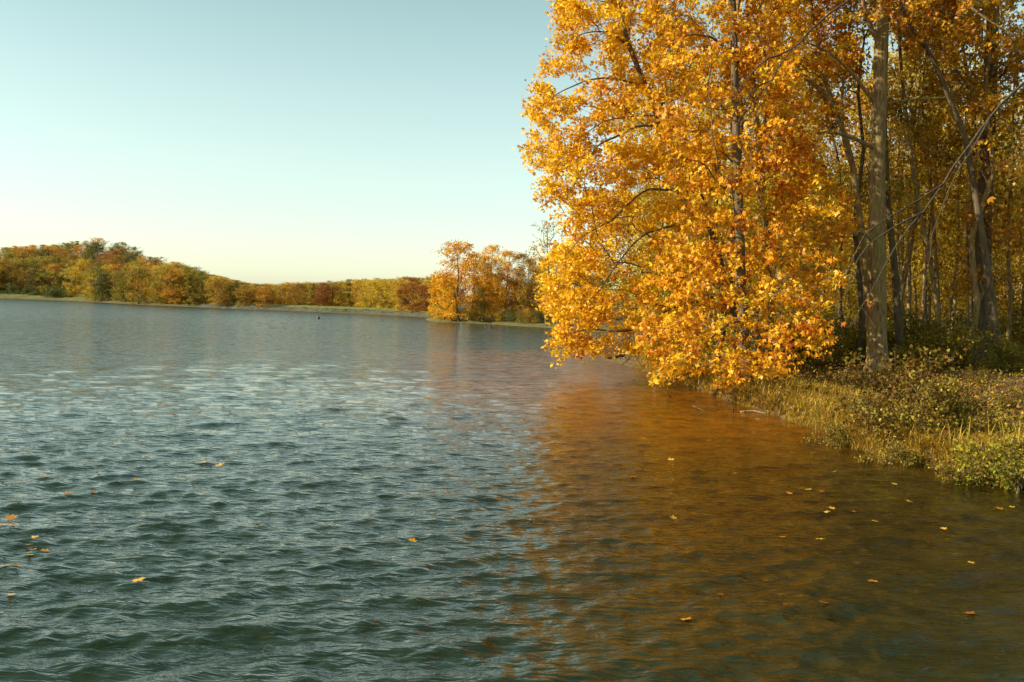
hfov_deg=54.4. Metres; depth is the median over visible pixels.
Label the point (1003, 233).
forest tree
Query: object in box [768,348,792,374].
shrub
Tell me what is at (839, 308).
forest tree
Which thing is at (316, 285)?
tree
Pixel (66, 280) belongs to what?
tree
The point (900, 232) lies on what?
forest tree
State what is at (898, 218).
tree
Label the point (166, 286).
tree
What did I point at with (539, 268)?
shore tree
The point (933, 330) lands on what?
shrub
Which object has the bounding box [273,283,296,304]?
tree
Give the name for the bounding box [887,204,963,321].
forest tree
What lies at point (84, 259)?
tree
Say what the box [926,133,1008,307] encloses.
forest tree
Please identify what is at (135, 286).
tree
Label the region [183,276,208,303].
tree
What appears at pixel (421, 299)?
tree
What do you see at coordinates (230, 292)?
tree
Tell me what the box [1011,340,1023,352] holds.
shrub
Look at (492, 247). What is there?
shore tree
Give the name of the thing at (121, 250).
tree
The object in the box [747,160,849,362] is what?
forest tree
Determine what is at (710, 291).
forest tree
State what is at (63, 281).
tree
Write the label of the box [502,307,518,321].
shore shrub
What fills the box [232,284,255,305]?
tree
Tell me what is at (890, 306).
young tree
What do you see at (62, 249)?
tree
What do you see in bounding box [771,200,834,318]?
forest tree
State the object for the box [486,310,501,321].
shore shrub
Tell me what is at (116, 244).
tree
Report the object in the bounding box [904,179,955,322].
forest tree
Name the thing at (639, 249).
forest tree
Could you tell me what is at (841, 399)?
bramble bush
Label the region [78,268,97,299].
tree
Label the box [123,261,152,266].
tree
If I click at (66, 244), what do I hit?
tree
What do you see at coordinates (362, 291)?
tree
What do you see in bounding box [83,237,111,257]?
tree
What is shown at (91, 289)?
tree
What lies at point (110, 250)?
tree
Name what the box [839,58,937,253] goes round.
tree
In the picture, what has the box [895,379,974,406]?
bramble bush
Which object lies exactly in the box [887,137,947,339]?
tree
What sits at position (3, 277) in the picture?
tree
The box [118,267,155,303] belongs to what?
tree
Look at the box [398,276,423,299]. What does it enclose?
tree
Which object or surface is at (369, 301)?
tree
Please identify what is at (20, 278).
tree
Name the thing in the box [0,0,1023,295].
sky
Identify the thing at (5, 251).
tree
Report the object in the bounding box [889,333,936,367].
shrub
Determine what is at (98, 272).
tree
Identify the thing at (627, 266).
young tree
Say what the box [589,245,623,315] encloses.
shore tree
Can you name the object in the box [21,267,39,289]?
tree
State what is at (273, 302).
tree
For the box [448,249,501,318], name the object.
shore tree
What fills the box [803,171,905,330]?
forest tree
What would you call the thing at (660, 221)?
slender tree
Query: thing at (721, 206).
forest tree
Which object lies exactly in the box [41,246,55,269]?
tree
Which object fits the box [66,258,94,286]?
tree
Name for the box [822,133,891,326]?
forest tree
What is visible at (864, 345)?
shrub
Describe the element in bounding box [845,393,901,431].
bramble bush
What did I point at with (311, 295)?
tree
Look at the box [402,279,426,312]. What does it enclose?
tree
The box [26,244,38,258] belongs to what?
tree
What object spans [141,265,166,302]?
tree
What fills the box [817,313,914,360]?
shrub
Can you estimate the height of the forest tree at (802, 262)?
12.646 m
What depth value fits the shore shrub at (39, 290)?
337.77 m
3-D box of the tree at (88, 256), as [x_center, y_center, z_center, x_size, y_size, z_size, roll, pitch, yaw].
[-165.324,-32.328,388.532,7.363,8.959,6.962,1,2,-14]
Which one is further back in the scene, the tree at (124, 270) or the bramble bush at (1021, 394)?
the tree at (124, 270)
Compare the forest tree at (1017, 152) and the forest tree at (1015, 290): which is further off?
the forest tree at (1015, 290)
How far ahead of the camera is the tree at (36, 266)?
339.10 m
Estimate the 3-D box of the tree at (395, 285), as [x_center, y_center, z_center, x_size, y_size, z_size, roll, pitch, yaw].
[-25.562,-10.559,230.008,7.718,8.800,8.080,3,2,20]
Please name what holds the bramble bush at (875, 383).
on the ground at (32, 296)
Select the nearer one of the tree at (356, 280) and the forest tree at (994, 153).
the forest tree at (994, 153)
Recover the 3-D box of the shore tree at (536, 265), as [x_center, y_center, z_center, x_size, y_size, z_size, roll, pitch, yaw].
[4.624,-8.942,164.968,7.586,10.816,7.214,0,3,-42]
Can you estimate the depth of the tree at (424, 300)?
215.35 m
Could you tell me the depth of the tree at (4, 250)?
422.41 m
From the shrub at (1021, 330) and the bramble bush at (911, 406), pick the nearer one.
the bramble bush at (911, 406)
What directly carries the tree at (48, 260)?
on the ground at (32, 296)
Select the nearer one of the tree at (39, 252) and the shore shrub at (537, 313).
the shore shrub at (537, 313)
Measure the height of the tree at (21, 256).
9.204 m
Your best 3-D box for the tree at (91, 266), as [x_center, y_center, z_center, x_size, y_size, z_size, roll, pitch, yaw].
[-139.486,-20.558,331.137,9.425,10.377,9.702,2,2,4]
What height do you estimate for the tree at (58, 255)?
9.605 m
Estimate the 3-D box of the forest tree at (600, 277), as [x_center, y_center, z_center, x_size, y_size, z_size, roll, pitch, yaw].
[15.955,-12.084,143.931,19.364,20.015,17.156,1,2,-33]
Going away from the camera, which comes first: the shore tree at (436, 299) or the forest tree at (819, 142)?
the forest tree at (819, 142)
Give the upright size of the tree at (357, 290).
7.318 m
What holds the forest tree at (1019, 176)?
on the ground at (32, 296)
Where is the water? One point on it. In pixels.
(490, 468)
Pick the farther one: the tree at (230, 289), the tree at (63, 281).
the tree at (63, 281)
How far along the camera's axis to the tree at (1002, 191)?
56.62 m
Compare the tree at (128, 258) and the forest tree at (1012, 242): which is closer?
the forest tree at (1012, 242)
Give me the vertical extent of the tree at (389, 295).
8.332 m
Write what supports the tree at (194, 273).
on the ground at (32, 296)
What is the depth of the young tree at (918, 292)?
77.30 m
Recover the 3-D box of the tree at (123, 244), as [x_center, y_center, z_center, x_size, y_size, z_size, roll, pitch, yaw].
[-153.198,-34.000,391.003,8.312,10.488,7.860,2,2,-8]
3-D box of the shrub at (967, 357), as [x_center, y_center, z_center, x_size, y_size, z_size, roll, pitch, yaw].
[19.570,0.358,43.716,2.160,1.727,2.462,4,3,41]
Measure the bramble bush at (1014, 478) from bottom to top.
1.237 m
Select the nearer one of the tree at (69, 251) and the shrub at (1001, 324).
the shrub at (1001, 324)
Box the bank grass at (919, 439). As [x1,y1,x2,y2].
[633,356,1023,477]
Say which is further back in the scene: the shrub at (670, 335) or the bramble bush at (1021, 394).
the shrub at (670, 335)
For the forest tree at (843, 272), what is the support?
on the ground at (32, 296)
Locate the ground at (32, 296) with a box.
[0,257,1023,477]
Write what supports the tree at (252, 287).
on the ground at (32, 296)
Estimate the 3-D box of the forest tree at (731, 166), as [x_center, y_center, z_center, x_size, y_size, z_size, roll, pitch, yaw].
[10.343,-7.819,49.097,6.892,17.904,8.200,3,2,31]
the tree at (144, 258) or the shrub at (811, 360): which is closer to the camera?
the shrub at (811, 360)
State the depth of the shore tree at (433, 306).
164.72 m
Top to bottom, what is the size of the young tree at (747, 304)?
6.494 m
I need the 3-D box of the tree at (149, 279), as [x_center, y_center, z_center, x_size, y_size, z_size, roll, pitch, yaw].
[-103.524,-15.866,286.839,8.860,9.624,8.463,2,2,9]
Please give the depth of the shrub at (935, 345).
47.77 m
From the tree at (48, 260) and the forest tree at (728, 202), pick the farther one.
the tree at (48, 260)
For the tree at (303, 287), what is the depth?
251.90 m
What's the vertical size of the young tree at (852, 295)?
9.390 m
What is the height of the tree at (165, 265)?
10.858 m
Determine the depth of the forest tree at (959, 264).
94.70 m
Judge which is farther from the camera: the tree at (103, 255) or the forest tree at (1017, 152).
the tree at (103, 255)
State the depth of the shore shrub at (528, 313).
149.65 m
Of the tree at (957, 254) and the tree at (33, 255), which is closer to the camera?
the tree at (957, 254)
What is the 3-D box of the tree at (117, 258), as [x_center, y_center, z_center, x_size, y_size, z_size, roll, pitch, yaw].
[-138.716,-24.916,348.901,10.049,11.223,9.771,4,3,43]
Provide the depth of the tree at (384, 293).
236.12 m
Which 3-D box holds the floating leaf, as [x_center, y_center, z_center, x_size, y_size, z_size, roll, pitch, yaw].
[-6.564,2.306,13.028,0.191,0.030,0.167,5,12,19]
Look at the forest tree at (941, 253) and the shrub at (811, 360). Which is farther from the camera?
the forest tree at (941, 253)
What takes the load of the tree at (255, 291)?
on the ground at (32, 296)
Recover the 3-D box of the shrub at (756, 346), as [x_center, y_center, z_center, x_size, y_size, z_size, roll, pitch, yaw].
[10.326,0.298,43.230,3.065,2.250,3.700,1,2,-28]
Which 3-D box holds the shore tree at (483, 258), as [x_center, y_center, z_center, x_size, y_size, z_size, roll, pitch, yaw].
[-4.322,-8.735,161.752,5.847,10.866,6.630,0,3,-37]
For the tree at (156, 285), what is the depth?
273.29 m
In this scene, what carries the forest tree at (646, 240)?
on the ground at (32, 296)
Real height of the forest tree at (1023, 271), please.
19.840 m
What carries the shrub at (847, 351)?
on the ground at (32, 296)
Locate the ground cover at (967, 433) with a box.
[614,353,1023,444]
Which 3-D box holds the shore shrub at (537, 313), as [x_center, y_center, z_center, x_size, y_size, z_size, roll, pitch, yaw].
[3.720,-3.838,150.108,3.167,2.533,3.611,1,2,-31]
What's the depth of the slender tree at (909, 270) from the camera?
49.79 m
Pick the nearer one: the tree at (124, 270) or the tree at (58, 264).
the tree at (124, 270)
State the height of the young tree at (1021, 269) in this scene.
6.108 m
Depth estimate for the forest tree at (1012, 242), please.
78.42 m
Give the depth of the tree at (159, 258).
371.47 m
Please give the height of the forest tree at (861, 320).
16.147 m
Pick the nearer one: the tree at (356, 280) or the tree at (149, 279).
the tree at (356, 280)
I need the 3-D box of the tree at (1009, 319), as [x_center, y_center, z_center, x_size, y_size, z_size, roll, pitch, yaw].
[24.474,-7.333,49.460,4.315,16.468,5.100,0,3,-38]
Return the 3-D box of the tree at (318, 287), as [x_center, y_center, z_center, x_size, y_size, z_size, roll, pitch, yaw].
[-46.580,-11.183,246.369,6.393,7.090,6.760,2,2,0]
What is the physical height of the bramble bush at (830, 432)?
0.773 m
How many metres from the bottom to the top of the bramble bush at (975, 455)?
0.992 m
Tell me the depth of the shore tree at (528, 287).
157.22 m
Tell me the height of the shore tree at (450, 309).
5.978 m
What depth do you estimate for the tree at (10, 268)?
352.47 m
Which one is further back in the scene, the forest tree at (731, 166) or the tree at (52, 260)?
the tree at (52, 260)
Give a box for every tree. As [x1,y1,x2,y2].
[0,247,11,260]
[0,248,16,259]
[0,253,15,272]
[0,258,21,285]
[0,269,8,290]
[8,245,32,257]
[8,258,32,286]
[10,251,28,258]
[10,268,30,290]
[19,256,48,282]
[19,264,49,294]
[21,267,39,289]
[25,253,40,266]
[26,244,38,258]
[32,248,58,259]
[34,269,62,293]
[37,255,59,279]
[38,258,53,279]
[40,263,62,287]
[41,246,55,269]
[46,263,67,286]
[49,246,71,266]
[49,272,60,296]
[52,252,63,272]
[54,245,71,262]
[57,267,86,296]
[57,269,73,289]
[58,242,75,253]
[60,254,79,268]
[60,270,76,290]
[61,249,76,264]
[61,269,81,292]
[61,271,72,294]
[62,261,79,285]
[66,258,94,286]
[70,244,86,256]
[75,263,97,291]
[76,240,90,256]
[76,255,95,267]
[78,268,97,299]
[80,247,96,264]
[82,268,114,300]
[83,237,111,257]
[83,242,101,258]
[84,274,106,300]
[85,243,106,266]
[86,253,119,265]
[92,259,111,270]
[95,249,131,263]
[99,264,120,296]
[102,271,117,297]
[104,271,129,301]
[105,254,127,264]
[108,242,126,252]
[109,248,132,256]
[109,263,130,296]
[112,265,137,301]
[114,241,130,259]
[116,252,147,263]
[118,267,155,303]
[120,264,153,300]
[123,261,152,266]
[124,246,143,258]
[127,252,143,260]
[130,255,160,265]
[137,270,155,297]
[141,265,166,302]
[141,272,172,303]
[150,257,168,266]
[150,264,173,270]
[150,266,181,303]
[152,269,183,301]
[156,268,189,303]
[163,264,202,303]
[181,273,198,304]
[182,270,209,302]
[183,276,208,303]
[190,275,213,303]
[202,276,232,304]
[205,277,223,302]
[208,278,236,306]
[221,279,243,299]
[225,282,248,302]
[232,280,241,300]
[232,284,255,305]
[239,284,260,305]
[247,286,275,305]
[252,285,279,306]
[267,285,282,303]
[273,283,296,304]
[280,282,306,304]
[286,283,312,307]
[302,283,319,304]
[306,281,334,304]
[306,283,315,304]
[311,282,334,305]
[317,280,346,308]
[331,280,353,305]
[340,279,355,306]
[345,283,364,306]
[346,278,363,305]
[347,278,376,306]
[356,281,381,306]
[357,280,386,309]
[361,281,384,307]
[365,277,396,310]
[378,279,401,307]
[387,276,412,308]
[389,282,409,310]
[395,280,421,311]
[396,277,422,311]
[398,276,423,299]
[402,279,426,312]
[411,285,434,311]
[412,279,439,310]
[414,283,441,312]
[423,271,462,319]
[427,239,491,320]
[427,285,446,318]
[440,285,461,320]
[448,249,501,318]
[469,254,505,319]
[472,286,489,321]
[477,244,508,317]
[488,249,526,320]
[504,252,537,317]
[511,258,543,316]
[512,0,739,368]
[523,255,552,317]
[525,220,565,325]
[534,252,591,317]
[551,244,602,317]
[559,188,659,323]
[564,251,611,318]
[584,103,691,339]
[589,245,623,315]
[595,180,682,322]
[604,174,663,317]
[606,71,719,300]
[606,190,722,367]
[618,69,728,300]
[625,0,866,393]
[625,222,689,339]
[626,194,653,274]
[637,180,681,233]
[644,0,791,346]
[644,62,773,323]
[659,0,869,358]
[667,43,808,363]
[683,184,755,318]
[690,202,781,360]
[691,0,1023,327]
[694,80,788,305]
[704,0,806,354]
[712,128,754,321]
[715,248,780,334]
[717,0,872,339]
[717,1,845,344]
[719,71,813,338]
[734,157,837,349]
[735,198,802,321]
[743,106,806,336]
[745,165,852,327]
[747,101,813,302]
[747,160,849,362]
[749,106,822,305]
[758,0,1023,373]
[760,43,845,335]
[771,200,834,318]
[776,57,865,341]
[777,40,902,345]
[795,2,941,364]
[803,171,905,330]
[812,219,888,317]
[814,33,953,295]
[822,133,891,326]
[829,191,924,321]
[833,0,969,336]
[833,77,956,327]
[834,205,921,299]
[834,261,857,326]
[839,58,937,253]
[844,1,1023,341]
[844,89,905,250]
[846,0,1004,366]
[847,244,906,328]
[849,0,925,364]
[851,41,1004,342]
[858,0,955,361]
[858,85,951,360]
[887,0,1023,364]
[887,1,937,344]
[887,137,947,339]
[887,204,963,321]
[888,4,1023,332]
[888,239,947,324]
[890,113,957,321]
[891,5,962,321]
[891,278,921,313]
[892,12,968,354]
[898,0,1023,359]
[904,124,969,322]
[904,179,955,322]
[904,193,968,295]
[906,226,937,325]
[916,157,974,325]
[917,146,1023,317]
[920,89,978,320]
[921,225,967,324]
[923,11,1023,237]
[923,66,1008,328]
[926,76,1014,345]
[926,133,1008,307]
[932,198,1020,323]
[941,130,996,322]
[944,252,1002,316]
[946,145,1023,317]
[956,11,1023,206]
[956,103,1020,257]
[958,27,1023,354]
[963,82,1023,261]
[989,189,1021,319]
[992,140,1023,316]
[992,192,1023,318]
[995,116,1023,291]
[995,117,1023,263]
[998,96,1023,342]
[1000,163,1023,322]
[1011,100,1023,227]
[1011,242,1023,324]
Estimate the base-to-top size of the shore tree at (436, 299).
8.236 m
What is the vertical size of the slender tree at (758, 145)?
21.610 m
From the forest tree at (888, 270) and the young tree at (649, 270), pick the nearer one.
the young tree at (649, 270)
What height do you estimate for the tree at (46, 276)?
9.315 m
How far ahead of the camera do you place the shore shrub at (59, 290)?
329.51 m
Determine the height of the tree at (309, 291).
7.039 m
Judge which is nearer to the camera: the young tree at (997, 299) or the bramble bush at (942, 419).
the bramble bush at (942, 419)
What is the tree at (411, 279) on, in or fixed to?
on the ground at (32, 296)
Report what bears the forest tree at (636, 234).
on the ground at (32, 296)
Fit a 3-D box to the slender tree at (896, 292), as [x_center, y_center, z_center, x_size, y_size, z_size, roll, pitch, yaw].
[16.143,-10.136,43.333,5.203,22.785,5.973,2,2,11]
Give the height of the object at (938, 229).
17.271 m
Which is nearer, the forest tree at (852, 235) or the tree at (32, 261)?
the forest tree at (852, 235)
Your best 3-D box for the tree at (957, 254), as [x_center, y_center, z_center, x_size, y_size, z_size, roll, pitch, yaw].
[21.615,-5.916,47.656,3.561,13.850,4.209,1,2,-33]
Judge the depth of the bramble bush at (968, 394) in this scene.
26.78 m
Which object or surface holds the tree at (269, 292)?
on the ground at (32, 296)
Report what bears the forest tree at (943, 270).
on the ground at (32, 296)
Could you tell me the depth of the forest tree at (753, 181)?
69.60 m
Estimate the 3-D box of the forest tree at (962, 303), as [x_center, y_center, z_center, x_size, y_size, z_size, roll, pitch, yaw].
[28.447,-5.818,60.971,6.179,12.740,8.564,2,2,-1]
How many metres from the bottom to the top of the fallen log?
0.335 m
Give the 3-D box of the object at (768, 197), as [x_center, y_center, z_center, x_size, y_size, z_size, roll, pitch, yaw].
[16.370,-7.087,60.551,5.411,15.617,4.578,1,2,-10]
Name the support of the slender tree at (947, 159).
on the ground at (32, 296)
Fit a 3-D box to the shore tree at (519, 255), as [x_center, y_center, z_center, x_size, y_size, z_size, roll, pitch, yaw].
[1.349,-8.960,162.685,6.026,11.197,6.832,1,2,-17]
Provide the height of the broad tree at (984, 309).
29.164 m
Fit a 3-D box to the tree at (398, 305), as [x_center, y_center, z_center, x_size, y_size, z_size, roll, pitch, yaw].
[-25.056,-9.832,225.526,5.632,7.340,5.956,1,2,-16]
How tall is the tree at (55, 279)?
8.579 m
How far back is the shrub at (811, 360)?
43.27 m
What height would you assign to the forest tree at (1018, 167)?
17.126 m
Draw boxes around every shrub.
[1,283,20,293]
[16,282,34,293]
[34,284,44,294]
[43,286,61,297]
[47,285,64,297]
[62,289,71,296]
[425,306,440,318]
[461,309,478,320]
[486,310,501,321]
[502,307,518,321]
[510,309,528,322]
[515,306,539,323]
[524,308,544,322]
[536,310,555,322]
[635,315,710,357]
[683,327,733,361]
[709,323,775,369]
[750,314,864,367]
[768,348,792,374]
[778,309,865,370]
[816,327,854,362]
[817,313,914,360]
[838,326,903,360]
[887,305,948,363]
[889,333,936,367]
[898,306,1002,370]
[907,314,952,349]
[915,334,954,357]
[932,340,986,367]
[973,334,1023,373]
[989,304,1023,344]
[989,313,1018,342]
[989,331,1010,357]
[993,342,1023,369]
[1005,314,1023,352]
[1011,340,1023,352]
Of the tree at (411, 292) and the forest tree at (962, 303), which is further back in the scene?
the tree at (411, 292)
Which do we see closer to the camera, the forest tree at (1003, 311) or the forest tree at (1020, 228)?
the forest tree at (1020, 228)
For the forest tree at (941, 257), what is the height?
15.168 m
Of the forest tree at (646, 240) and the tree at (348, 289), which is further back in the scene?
the tree at (348, 289)
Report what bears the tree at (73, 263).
on the ground at (32, 296)
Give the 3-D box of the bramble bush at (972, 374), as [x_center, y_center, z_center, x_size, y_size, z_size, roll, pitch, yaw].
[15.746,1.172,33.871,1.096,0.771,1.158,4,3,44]
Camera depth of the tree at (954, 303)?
55.27 m
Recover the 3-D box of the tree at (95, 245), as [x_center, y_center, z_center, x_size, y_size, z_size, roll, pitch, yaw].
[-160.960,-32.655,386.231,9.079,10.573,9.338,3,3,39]
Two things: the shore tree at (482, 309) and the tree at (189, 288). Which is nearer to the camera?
the shore tree at (482, 309)
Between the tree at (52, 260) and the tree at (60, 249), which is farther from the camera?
the tree at (60, 249)
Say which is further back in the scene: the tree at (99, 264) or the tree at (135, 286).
the tree at (99, 264)
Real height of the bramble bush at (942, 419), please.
1.547 m
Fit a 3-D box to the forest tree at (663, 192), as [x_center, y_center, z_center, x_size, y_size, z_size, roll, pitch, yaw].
[10.747,-7.357,53.955,7.401,16.718,6.932,1,2,-15]
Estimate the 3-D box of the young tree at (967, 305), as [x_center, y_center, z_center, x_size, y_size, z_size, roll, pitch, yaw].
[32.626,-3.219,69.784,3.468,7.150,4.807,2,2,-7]
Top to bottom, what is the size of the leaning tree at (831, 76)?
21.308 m
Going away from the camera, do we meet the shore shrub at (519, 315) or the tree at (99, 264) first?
the shore shrub at (519, 315)
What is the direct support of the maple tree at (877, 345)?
on the ground at (32, 296)
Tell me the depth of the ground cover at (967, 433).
31.67 m
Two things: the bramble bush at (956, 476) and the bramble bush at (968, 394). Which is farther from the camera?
the bramble bush at (968, 394)
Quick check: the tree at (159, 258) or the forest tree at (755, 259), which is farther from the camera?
the tree at (159, 258)
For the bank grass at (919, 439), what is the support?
on the ground at (32, 296)
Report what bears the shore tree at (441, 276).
on the ground at (32, 296)
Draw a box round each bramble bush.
[801,420,859,448]
[822,344,972,428]
[830,391,867,413]
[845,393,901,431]
[850,364,977,442]
[853,435,927,468]
[869,373,1015,439]
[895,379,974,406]
[926,455,1023,490]
[939,382,981,410]
[941,431,1023,492]
[943,437,1023,489]
[962,367,990,384]
[992,387,1023,408]
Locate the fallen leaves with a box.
[605,344,1023,465]
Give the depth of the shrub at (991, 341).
49.09 m
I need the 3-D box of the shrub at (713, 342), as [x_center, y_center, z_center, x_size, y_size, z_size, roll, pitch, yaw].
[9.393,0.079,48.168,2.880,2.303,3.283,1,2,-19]
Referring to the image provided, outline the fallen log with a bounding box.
[603,353,624,358]
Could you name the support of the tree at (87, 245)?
on the ground at (32, 296)
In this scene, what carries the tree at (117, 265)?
on the ground at (32, 296)
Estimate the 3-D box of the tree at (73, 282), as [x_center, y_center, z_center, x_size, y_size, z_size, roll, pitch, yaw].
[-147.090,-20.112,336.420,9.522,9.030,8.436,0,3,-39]
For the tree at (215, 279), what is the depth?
258.15 m
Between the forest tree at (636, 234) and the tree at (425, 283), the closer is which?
the forest tree at (636, 234)
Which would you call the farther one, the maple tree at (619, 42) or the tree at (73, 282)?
the tree at (73, 282)
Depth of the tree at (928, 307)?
58.99 m
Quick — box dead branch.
[740,410,765,413]
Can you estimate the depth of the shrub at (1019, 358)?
40.24 m
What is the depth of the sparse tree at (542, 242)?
143.84 m
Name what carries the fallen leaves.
on the ground at (32, 296)
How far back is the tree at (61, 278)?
341.54 m
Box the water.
[0,298,1023,681]
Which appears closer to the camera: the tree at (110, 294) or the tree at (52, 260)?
the tree at (110, 294)
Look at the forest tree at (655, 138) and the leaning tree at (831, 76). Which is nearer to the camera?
the leaning tree at (831, 76)
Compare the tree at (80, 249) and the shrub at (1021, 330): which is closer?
the shrub at (1021, 330)
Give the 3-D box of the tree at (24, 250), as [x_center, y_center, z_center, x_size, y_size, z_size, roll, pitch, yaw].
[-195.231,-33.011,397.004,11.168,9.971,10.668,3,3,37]
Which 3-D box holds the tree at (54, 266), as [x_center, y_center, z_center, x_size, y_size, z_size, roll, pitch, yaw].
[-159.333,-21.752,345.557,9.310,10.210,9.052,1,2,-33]
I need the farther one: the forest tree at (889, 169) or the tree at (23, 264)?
the tree at (23, 264)
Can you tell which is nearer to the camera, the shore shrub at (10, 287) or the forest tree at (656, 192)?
the forest tree at (656, 192)
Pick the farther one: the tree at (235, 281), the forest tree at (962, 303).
the tree at (235, 281)
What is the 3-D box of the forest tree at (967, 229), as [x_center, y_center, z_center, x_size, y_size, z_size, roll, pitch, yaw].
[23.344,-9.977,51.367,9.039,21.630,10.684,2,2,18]
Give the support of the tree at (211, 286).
on the ground at (32, 296)
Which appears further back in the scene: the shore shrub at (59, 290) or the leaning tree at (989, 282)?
the shore shrub at (59, 290)
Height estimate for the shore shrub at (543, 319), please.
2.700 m
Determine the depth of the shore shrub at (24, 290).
339.58 m
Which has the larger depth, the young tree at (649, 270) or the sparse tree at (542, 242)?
the sparse tree at (542, 242)
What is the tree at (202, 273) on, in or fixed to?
on the ground at (32, 296)
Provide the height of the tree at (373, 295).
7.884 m
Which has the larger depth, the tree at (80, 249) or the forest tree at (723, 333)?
the tree at (80, 249)
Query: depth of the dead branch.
30.32 m
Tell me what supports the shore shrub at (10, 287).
on the ground at (32, 296)
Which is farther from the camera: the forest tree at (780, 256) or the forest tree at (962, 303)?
the forest tree at (962, 303)
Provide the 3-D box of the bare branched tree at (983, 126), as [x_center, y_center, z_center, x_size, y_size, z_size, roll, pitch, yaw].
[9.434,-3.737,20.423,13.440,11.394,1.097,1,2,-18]
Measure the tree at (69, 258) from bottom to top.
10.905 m
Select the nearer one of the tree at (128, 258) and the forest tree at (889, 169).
the forest tree at (889, 169)
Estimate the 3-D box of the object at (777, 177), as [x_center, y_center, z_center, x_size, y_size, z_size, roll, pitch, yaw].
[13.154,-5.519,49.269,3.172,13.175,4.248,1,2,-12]
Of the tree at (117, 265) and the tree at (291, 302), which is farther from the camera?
the tree at (117, 265)
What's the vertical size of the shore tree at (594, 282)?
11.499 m
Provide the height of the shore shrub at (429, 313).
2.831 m
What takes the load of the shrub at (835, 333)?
on the ground at (32, 296)
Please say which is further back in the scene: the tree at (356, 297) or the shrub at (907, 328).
the tree at (356, 297)
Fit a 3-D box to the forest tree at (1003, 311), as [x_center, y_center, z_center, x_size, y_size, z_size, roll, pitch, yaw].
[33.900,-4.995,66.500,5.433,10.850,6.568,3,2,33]
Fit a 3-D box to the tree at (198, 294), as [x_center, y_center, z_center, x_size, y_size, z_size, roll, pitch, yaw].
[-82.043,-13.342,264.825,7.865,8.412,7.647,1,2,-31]
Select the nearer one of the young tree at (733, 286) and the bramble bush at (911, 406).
the bramble bush at (911, 406)
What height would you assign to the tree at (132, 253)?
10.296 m
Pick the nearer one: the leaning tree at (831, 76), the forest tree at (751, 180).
the leaning tree at (831, 76)
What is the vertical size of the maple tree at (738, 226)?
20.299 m
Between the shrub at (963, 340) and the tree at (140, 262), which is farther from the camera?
the tree at (140, 262)
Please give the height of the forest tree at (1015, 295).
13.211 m
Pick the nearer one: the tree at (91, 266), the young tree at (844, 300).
the young tree at (844, 300)
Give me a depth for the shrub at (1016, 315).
62.98 m
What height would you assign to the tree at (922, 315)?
17.289 m
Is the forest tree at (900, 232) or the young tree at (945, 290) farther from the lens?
the young tree at (945, 290)
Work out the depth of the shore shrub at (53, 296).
330.96 m
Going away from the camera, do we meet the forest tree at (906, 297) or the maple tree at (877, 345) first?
the maple tree at (877, 345)
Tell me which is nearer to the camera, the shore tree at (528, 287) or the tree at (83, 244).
the shore tree at (528, 287)
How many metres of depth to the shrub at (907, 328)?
45.78 m
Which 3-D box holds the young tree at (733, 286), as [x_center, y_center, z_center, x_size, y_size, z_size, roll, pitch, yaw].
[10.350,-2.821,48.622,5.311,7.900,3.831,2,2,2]
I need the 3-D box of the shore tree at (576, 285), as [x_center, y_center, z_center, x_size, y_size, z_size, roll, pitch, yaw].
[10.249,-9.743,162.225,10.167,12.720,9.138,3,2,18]
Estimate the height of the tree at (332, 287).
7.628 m
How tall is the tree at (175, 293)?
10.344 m
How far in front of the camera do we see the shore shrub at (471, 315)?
158.98 m
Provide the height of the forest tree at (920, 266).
18.259 m
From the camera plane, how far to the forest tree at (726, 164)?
65.18 m
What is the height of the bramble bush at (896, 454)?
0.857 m
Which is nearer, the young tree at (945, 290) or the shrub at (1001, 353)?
the shrub at (1001, 353)
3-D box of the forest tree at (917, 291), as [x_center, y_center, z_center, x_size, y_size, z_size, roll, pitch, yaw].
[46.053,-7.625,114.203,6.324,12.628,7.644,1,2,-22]
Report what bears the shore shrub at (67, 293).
on the ground at (32, 296)
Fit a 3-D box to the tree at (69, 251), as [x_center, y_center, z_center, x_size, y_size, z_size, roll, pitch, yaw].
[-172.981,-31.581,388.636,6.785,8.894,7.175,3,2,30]
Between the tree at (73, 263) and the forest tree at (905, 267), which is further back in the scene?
the tree at (73, 263)
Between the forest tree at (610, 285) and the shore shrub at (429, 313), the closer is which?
the forest tree at (610, 285)
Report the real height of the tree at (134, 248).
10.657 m
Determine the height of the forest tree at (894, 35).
20.843 m
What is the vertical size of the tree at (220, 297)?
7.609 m
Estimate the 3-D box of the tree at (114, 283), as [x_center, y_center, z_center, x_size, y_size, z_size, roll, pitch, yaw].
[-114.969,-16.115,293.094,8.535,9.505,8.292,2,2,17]
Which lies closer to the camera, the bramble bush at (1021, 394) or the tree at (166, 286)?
the bramble bush at (1021, 394)
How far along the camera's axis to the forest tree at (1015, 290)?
132.08 m
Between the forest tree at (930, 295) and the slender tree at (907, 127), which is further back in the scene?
the forest tree at (930, 295)

